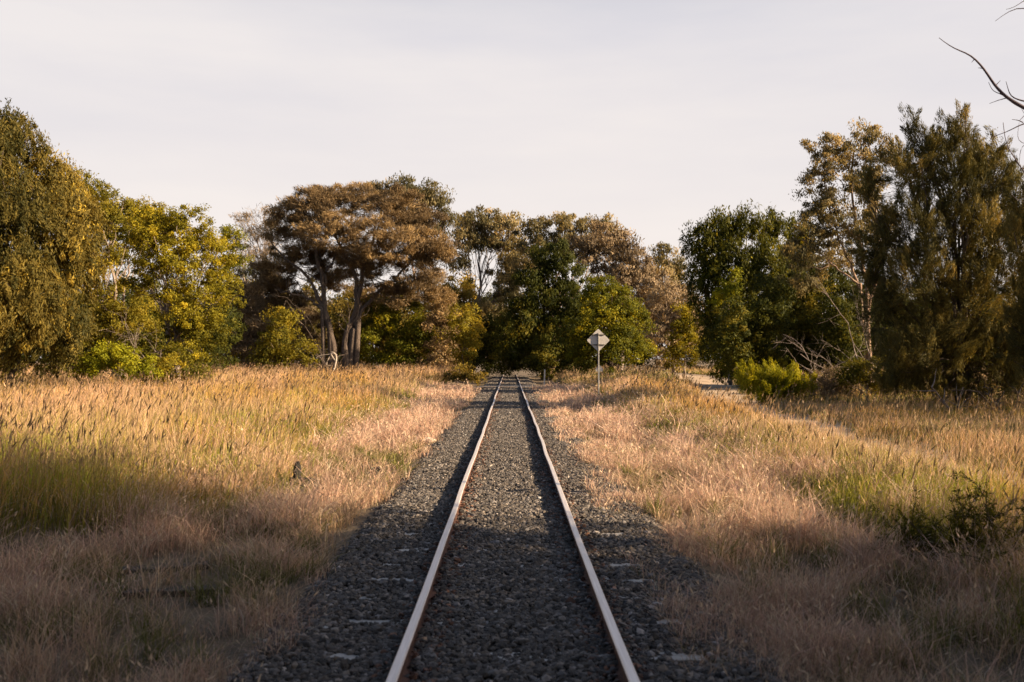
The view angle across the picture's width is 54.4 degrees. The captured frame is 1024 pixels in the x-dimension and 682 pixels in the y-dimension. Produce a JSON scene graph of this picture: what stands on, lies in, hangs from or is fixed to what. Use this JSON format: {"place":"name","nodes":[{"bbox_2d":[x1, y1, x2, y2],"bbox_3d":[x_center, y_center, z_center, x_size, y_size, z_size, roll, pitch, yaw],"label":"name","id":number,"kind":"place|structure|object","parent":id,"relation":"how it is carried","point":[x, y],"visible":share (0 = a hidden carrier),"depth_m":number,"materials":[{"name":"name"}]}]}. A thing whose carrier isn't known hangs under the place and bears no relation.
{"place":"outdoors","nodes":[
{"label":"outdoors","id":0,"kind":"place"},
{"bbox_2d":[369,466,383,473],"bbox_3d":[-2.638,2.534,19.426,0.307,0.177,0.203,0,-1,0],"label":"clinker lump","id":1,"kind":"object","parent":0,"point":[376,470],"visible":0.31,"depth_m":19.35,"materials":[{"name":"brown stone"}]},
{"bbox_2d":[0,359,1023,681],"bbox_3d":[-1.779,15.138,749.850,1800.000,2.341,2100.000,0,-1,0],"label":"ground","id":2,"kind":"structure","parent":0,"point":[194,617],"depth_m":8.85,"materials":[{"name":"beige plant"}]},
{"bbox_2d":[0,97,111,389],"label":"gum tree","id":3,"kind":"object","parent":2,"relation":"on","point":[33,325],"visible":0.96,"depth_m":47.90,"materials":[{"name":"green plant"}]},
{"bbox_2d":[47,167,168,377],"bbox_3d":[-24.682,-3.692,60.666,7.628,13.674,6.900,0,-1,0],"label":"wattle tree","id":4,"kind":"object","parent":2,"relation":"on","point":[115,212],"visible":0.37,"depth_m":59.37,"materials":[{"name":"green plant"}]},
{"bbox_2d":[65,337,165,386],"bbox_3d":[-19.382,1.423,48.864,4.816,3.247,2.439,0,-1,0],"label":"shrub","id":5,"kind":"object","parent":2,"relation":"on","point":[123,356],"visible":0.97,"depth_m":48.52,"materials":[{"name":"green plant"}]},
{"bbox_2d":[1,267,248,376],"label":"undergrowth","id":6,"kind":"object","parent":2,"relation":"on","point":[231,319],"visible":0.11,"depth_m":69.29,"materials":[{"name":"green plant"}]},
{"bbox_2d":[70,305,188,387],"bbox_3d":[-20.702,1.270,52.592,6.711,7.208,5.758,-1,-1,34],"label":"dead tree","id":7,"kind":"object","parent":2,"relation":"on","point":[134,337],"visible":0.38,"depth_m":52.29,"materials":[{"name":"grey plant"}]},
{"bbox_2d":[117,560,209,575],"bbox_3d":[-3.703,2.460,10.615,0.947,0.154,0.238,1,-1,-21],"label":"old sleeper","id":8,"kind":"object","parent":2,"relation":"on","point":[133,570],"visible":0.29,"depth_m":10.55,"materials":[{"name":"brown wood"}]},
{"bbox_2d":[122,585,215,598],"bbox_3d":[-3.279,2.444,9.544,0.851,0.155,0.238,1,-2,-16],"label":"old sleeper","id":9,"kind":"object","parent":2,"relation":"on","point":[165,592],"visible":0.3,"depth_m":9.47,"materials":[{"name":"brown wood"}]},
{"bbox_2d":[98,203,246,383],"bbox_3d":[-18.956,-2.261,54.690,8.387,10.804,5.474,0,-1,16],"label":"wattle tree","id":10,"kind":"object","parent":2,"relation":"on","point":[189,324],"visible":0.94,"depth_m":54.10,"materials":[{"name":"yellow plant"}]},
{"bbox_2d":[139,351,215,386],"bbox_3d":[-16.769,1.772,49.770,3.920,2.557,1.899,0,-1,0],"label":"shrub","id":11,"kind":"object","parent":2,"relation":"on","point":[165,363],"visible":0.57,"depth_m":49.54,"materials":[{"name":"green plant"}]},
{"bbox_2d":[205,224,254,366],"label":"evergreen tree","id":12,"kind":"object","parent":2,"relation":"on","point":[223,230],"visible":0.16,"depth_m":97.63,"materials":[{"name":"green plant"}]},
{"bbox_2d":[0,361,461,544],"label":"tall grass","id":13,"kind":"structure","parent":2,"relation":"on","point":[64,412],"depth_m":20.24,"materials":[{"name":"yellow plant"}]},
{"bbox_2d":[222,202,281,349],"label":"sheoak tree","id":14,"kind":"object","parent":2,"relation":"on","point":[255,239],"visible":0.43,"depth_m":103.64,"materials":[{"name":"brown plant"}]},
{"bbox_2d":[215,260,332,370],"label":"sheoak tree","id":15,"kind":"object","parent":2,"relation":"on","point":[257,303],"visible":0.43,"depth_m":92.68,"materials":[{"name":"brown plant"}]},
{"bbox_2d":[245,305,320,371],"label":"shrub","id":16,"kind":"object","parent":2,"relation":"on","point":[284,352],"visible":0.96,"depth_m":83.13,"materials":[{"name":"green plant"}]},
{"bbox_2d":[279,461,316,491],"bbox_3d":[-3.629,2.363,16.869,0.635,0.657,0.411,0,-1,0],"label":"burnt stump","id":17,"kind":"object","parent":2,"relation":"on","point":[297,465],"visible":0.27,"depth_m":16.82,"materials":[{"name":"brown wood"}]},
{"bbox_2d":[275,292,369,374],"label":"dead tree","id":18,"kind":"object","parent":2,"relation":"on","point":[320,350],"visible":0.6,"depth_m":86.63,"materials":[{"name":"wood"}]},
{"bbox_2d":[316,352,336,372],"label":"dead stump","id":19,"kind":"object","parent":2,"relation":"on","point":[335,358],"visible":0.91,"depth_m":81.91,"materials":[{"name":"brown wood"}]},
{"bbox_2d":[211,269,488,373],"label":"undergrowth","id":20,"kind":"object","parent":2,"relation":"on","point":[468,293],"visible":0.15,"depth_m":106.39,"materials":[{"name":"green plant"}]},
{"bbox_2d":[248,181,461,371],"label":"sheoak tree","id":21,"kind":"object","parent":2,"relation":"on","point":[422,248],"visible":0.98,"depth_m":89.64,"materials":[{"name":"brown plant"}]},
{"bbox_2d":[359,292,438,369],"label":"shrub","id":22,"kind":"object","parent":2,"relation":"on","point":[413,329],"visible":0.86,"depth_m":91.72,"materials":[{"name":"green plant"}]},
{"bbox_2d":[358,171,463,351],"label":"gum tree","id":23,"kind":"object","parent":2,"relation":"on","point":[440,201],"visible":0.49,"depth_m":113.19,"materials":[{"name":"green plant"}]},
{"bbox_2d":[414,295,464,367],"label":"shrub","id":24,"kind":"object","parent":2,"relation":"on","point":[437,317],"visible":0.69,"depth_m":91.16,"materials":[{"name":"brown plant"}]},
{"bbox_2d":[436,362,487,385],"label":"shrub","id":25,"kind":"object","parent":2,"relation":"on","point":[469,377],"visible":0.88,"depth_m":79.61,"materials":[{"name":"green plant"}]},
{"bbox_2d":[439,302,485,381],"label":"shrub","id":26,"kind":"object","parent":2,"relation":"on","point":[466,337],"visible":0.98,"depth_m":87.56,"materials":[{"name":"green plant"}]},
{"bbox_2d":[440,204,530,375],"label":"gum tree","id":27,"kind":"object","parent":2,"relation":"on","point":[482,235],"visible":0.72,"depth_m":130.88,"materials":[{"name":"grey plant"}]},
{"bbox_2d":[444,311,527,372],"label":"evergreen tree","id":28,"kind":"object","parent":2,"relation":"on","point":[485,352],"visible":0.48,"depth_m":115.40,"materials":[{"name":"green plant"}]},
{"bbox_2d":[1,289,996,376],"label":"woods","id":29,"kind":"object","parent":2,"relation":"on","point":[603,364],"visible":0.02,"depth_m":163.07,"materials":[{"name":"green plant"}]},
{"bbox_2d":[473,385,537,387],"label":"crossing path","id":30,"kind":"structure","parent":2,"relation":"on","point":[507,386],"depth_m":71.89,"materials":[{"name":"grey gravel"}]},
{"bbox_2d":[218,376,805,681],"bbox_3d":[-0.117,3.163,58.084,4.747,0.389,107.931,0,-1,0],"label":"ballast gravel","id":31,"kind":"structure","parent":2,"relation":"on","point":[540,593],"depth_m":9.32,"materials":[{"name":"grey gravel"}]},
{"bbox_2d":[386,374,503,681],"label":"rail","id":32,"kind":"object","parent":31,"relation":"on","point":[399,669],"visible":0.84,"depth_m":8.76,"materials":[{"name":"silver metal"}]},
{"bbox_2d":[394,548,597,551],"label":"sleeper","id":33,"kind":"object","parent":31,"relation":"on","point":[404,549],"visible":0.1,"depth_m":11.08,"materials":[{"name":"wood"}]},
{"bbox_2d":[359,596,662,603],"bbox_3d":[-0.003,2.345,8.813,2.750,0.122,0.228,0,-1,0],"label":"sleeper","id":34,"kind":"object","parent":31,"relation":"on","point":[364,597],"visible":0.1,"depth_m":8.86,"materials":[{"name":"wood"}]},
{"bbox_2d":[372,578,652,582],"bbox_3d":[-0.004,2.356,9.562,2.745,0.124,0.231,0,-1,0],"label":"sleeper","id":35,"kind":"object","parent":31,"relation":"on","point":[633,580],"visible":0.05,"depth_m":9.58,"materials":[{"name":"wood"}]},
{"bbox_2d":[383,563,641,566],"bbox_3d":[0.000,2.368,10.261,2.750,0.124,0.228,0,-1,0],"label":"sleeper","id":36,"kind":"object","parent":31,"relation":"on","point":[622,564],"visible":0.05,"depth_m":10.28,"materials":[{"name":"wood"}]},
{"bbox_2d":[347,618,680,625],"bbox_3d":[0.005,2.332,8.063,2.747,0.124,0.230,0,-1,0],"label":"sleeper","id":37,"kind":"object","parent":31,"relation":"on","point":[487,622],"visible":0.1,"depth_m":8.06,"materials":[{"name":"wood"}]},
{"bbox_2d":[405,532,622,535],"bbox_3d":[0.002,2.397,12.060,2.755,0.124,0.227,0,-1,0],"label":"sleeper","id":38,"kind":"object","parent":31,"relation":"on","point":[410,534],"visible":0.11,"depth_m":12.08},
{"bbox_2d":[326,652,704,664],"bbox_3d":[0.007,2.316,7.112,2.748,0.124,0.230,0,-1,-1],"label":"sleeper","id":39,"kind":"object","parent":31,"relation":"on","point":[678,657],"visible":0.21,"depth_m":7.11,"materials":[{"name":"wood"}]},
{"bbox_2d":[513,374,639,681],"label":"rail","id":40,"kind":"object","parent":31,"relation":"on","point":[626,671],"visible":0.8,"depth_m":8.72,"materials":[{"name":"silver metal"}]},
{"bbox_2d":[439,321,587,376],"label":"undergrowth","id":41,"kind":"object","parent":2,"relation":"on","point":[502,368],"visible":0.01,"depth_m":151.56,"materials":[{"name":"green plant"}]},
{"bbox_2d":[491,238,594,378],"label":"pine tree","id":42,"kind":"object","parent":2,"relation":"on","point":[552,263],"visible":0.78,"depth_m":102.58,"materials":[{"name":"green plant"}]},
{"bbox_2d":[519,331,597,380],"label":"undergrowth","id":43,"kind":"object","parent":2,"relation":"on","point":[544,359],"visible":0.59,"depth_m":98.58,"materials":[{"name":"green plant"}]},
{"bbox_2d":[507,211,624,372],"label":"gum tree","id":44,"kind":"object","parent":2,"relation":"on","point":[561,220],"visible":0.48,"depth_m":124.95,"materials":[{"name":"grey plant"}]},
{"bbox_2d":[587,329,608,395],"bbox_3d":[4.341,1.401,49.993,1.115,3.998,0.104,0,-1,0],"label":"diamond sign","id":45,"kind":"object","parent":2,"relation":"on","point":[598,340],"visible":0.97,"depth_m":50.06,"materials":[{"name":"metal"}]},
{"bbox_2d":[596,365,602,381],"bbox_3d":[5.085,2.257,58.031,0.440,1.762,0.095,0,-1,0],"label":"marker board","id":46,"kind":"object","parent":2,"relation":"on","point":[600,368],"visible":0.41,"depth_m":57.99,"materials":[{"name":"metal"}]},
{"bbox_2d":[561,274,659,375],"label":"evergreen tree","id":47,"kind":"object","parent":2,"relation":"on","point":[622,334],"visible":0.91,"depth_m":84.60,"materials":[{"name":"green plant"}]},
{"bbox_2d":[563,217,679,370],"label":"gum tree","id":48,"kind":"object","parent":2,"relation":"on","point":[633,275],"visible":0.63,"depth_m":110.95,"materials":[{"name":"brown plant"}]},
{"bbox_2d":[642,241,697,369],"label":"gum tree","id":49,"kind":"object","parent":2,"relation":"on","point":[666,264],"visible":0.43,"depth_m":131.18,"materials":[{"name":"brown plant"}]},
{"bbox_2d":[642,276,704,375],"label":"gum tree","id":50,"kind":"object","parent":2,"relation":"on","point":[667,316],"visible":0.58,"depth_m":97.00,"materials":[{"name":"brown plant"}]},
{"bbox_2d":[658,302,707,377],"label":"shrub","id":51,"kind":"object","parent":2,"relation":"on","point":[685,335],"visible":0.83,"depth_m":87.56,"materials":[{"name":"green plant"}]},
{"bbox_2d":[705,265,744,384],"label":"wattle tree","id":52,"kind":"object","parent":2,"relation":"on","point":[732,288],"visible":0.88,"depth_m":65.77,"materials":[{"name":"green plant"}]},
{"bbox_2d":[675,198,818,384],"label":"pepper tree","id":53,"kind":"object","parent":2,"relation":"on","point":[723,239],"visible":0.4,"depth_m":69.15,"materials":[{"name":"green plant"}]},
{"bbox_2d":[710,307,788,386],"bbox_3d":[14.351,0.586,60.030,5.080,5.342,3.528,0,-1,0],"label":"evergreen tree","id":54,"kind":"object","parent":2,"relation":"on","point":[782,362],"visible":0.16,"depth_m":59.47,"materials":[{"name":"green plant"}]},
{"bbox_2d":[528,377,1023,681],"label":"dry grass","id":55,"kind":"structure","parent":2,"relation":"on","point":[726,508],"depth_m":10.38,"materials":[{"name":"beige plant"}]},
{"bbox_2d":[733,357,819,403],"bbox_3d":[12.364,1.996,46.982,4.017,2.667,2.407,0,-1,0],"label":"shrub","id":56,"kind":"object","parent":2,"relation":"on","point":[767,383],"visible":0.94,"depth_m":46.59,"materials":[{"name":"green plant"}]},
{"bbox_2d":[538,363,1023,658],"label":"tall grass","id":57,"kind":"structure","parent":2,"relation":"on","point":[995,429],"depth_m":21.88,"materials":[{"name":"yellow plant"}]},
{"bbox_2d":[774,274,879,394],"bbox_3d":[16.836,0.695,52.181,5.791,8.572,5.756,1,-1,-42],"label":"dead tree","id":58,"kind":"object","parent":2,"relation":"on","point":[807,358],"visible":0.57,"depth_m":52.54,"materials":[{"name":"brown wood"}]},
{"bbox_2d":[800,364,861,402],"bbox_3d":[15.019,2.151,46.943,3.176,2.269,1.977,0,-1,0],"label":"shrub","id":59,"kind":"object","parent":2,"relation":"on","point":[825,384],"visible":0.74,"depth_m":46.81,"materials":[{"name":"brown plant"}]},
{"bbox_2d":[774,116,901,384],"bbox_3d":[18.810,-4.821,58.479,7.248,16.010,6.426,0,-1,0],"label":"gum tree","id":60,"kind":"object","parent":2,"relation":"on","point":[842,156],"visible":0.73,"depth_m":56.84,"materials":[{"name":"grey plant"}]},
{"bbox_2d":[772,259,907,380],"bbox_3d":[21.077,-1.238,64.028,9.314,8.886,5.418,0,-1,0],"label":"evergreen tree","id":61,"kind":"object","parent":2,"relation":"on","point":[841,280],"visible":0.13,"depth_m":63.05,"materials":[{"name":"green plant"}]},
{"bbox_2d":[699,271,1016,378],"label":"undergrowth","id":62,"kind":"object","parent":2,"relation":"on","point":[737,313],"visible":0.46,"depth_m":57.68,"materials":[{"name":"green plant"}]},
{"bbox_2d":[828,355,901,400],"bbox_3d":[16.385,1.968,46.056,3.528,2.659,2.101,0,-1,0],"label":"shrub","id":63,"kind":"object","parent":2,"relation":"on","point":[856,372],"visible":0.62,"depth_m":45.76,"materials":[{"name":"green plant"}]},
{"bbox_2d":[891,589,911,604],"bbox_3d":[3.616,2.383,9.229,0.202,0.167,0.044,0,-1,0],"label":"curled root","id":64,"kind":"object","parent":2,"relation":"on","point":[895,597],"visible":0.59,"depth_m":9.22,"materials":[{"name":"brown wood"}]},
{"bbox_2d":[865,500,980,568],"bbox_3d":[4.339,2.132,10.808,1.230,0.816,1.074,0,-1,0],"label":"spiky shrub","id":65,"kind":"object","parent":2,"relation":"on","point":[903,528],"visible":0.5,"depth_m":10.57,"materials":[{"name":"green plant"}]},
{"bbox_2d":[844,98,1023,408],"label":"sheoak tree","id":66,"kind":"object","parent":2,"relation":"on","point":[954,282],"visible":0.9,"depth_m":41.56,"materials":[{"name":"green plant"}]},
{"bbox_2d":[889,469,1023,578],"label":"spiky shrub","id":67,"kind":"object","parent":2,"relation":"on","point":[975,518],"visible":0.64,"depth_m":10.17,"materials":[{"name":"green plant"}]},
{"bbox_2d":[912,372,1004,416],"bbox_3d":[17.014,2.045,38.068,3.316,2.025,1.158,0,-1,15],"label":"fallen branch","id":68,"kind":"object","parent":2,"relation":"on","point":[942,400],"visible":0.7,"depth_m":37.95,"materials":[{"name":"brown wood"}]},
{"bbox_2d":[939,1,1023,201],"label":"bare tree","id":69,"kind":"object","parent":2,"relation":"on","point":[1011,100],"visible":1,"depth_m":14.07,"materials":[{"name":"brown plant"}]},
{"bbox_2d":[946,380,1023,416],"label":"fallen branch","id":70,"kind":"object","parent":2,"relation":"on","point":[1018,392],"visible":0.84,"depth_m":37.13,"materials":[{"name":"brown wood"}]},
{"bbox_2d":[992,167,1023,401],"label":"sheoak tree","id":71,"kind":"object","parent":2,"relation":"on","point":[1012,227],"visible":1,"depth_m":38.04,"materials":[{"name":"green plant"}]},
{"bbox_2d":[0,0,1023,358],"label":"sky","id":72,"kind":"structure","parent":0,"point":[655,115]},
{"bbox_2d":[664,372,1023,489],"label":"dirt path","id":73,"kind":"structure","parent":0,"point":[705,380],"depth_m":39.91,"materials":[{"name":"beige soil"}]}
]}

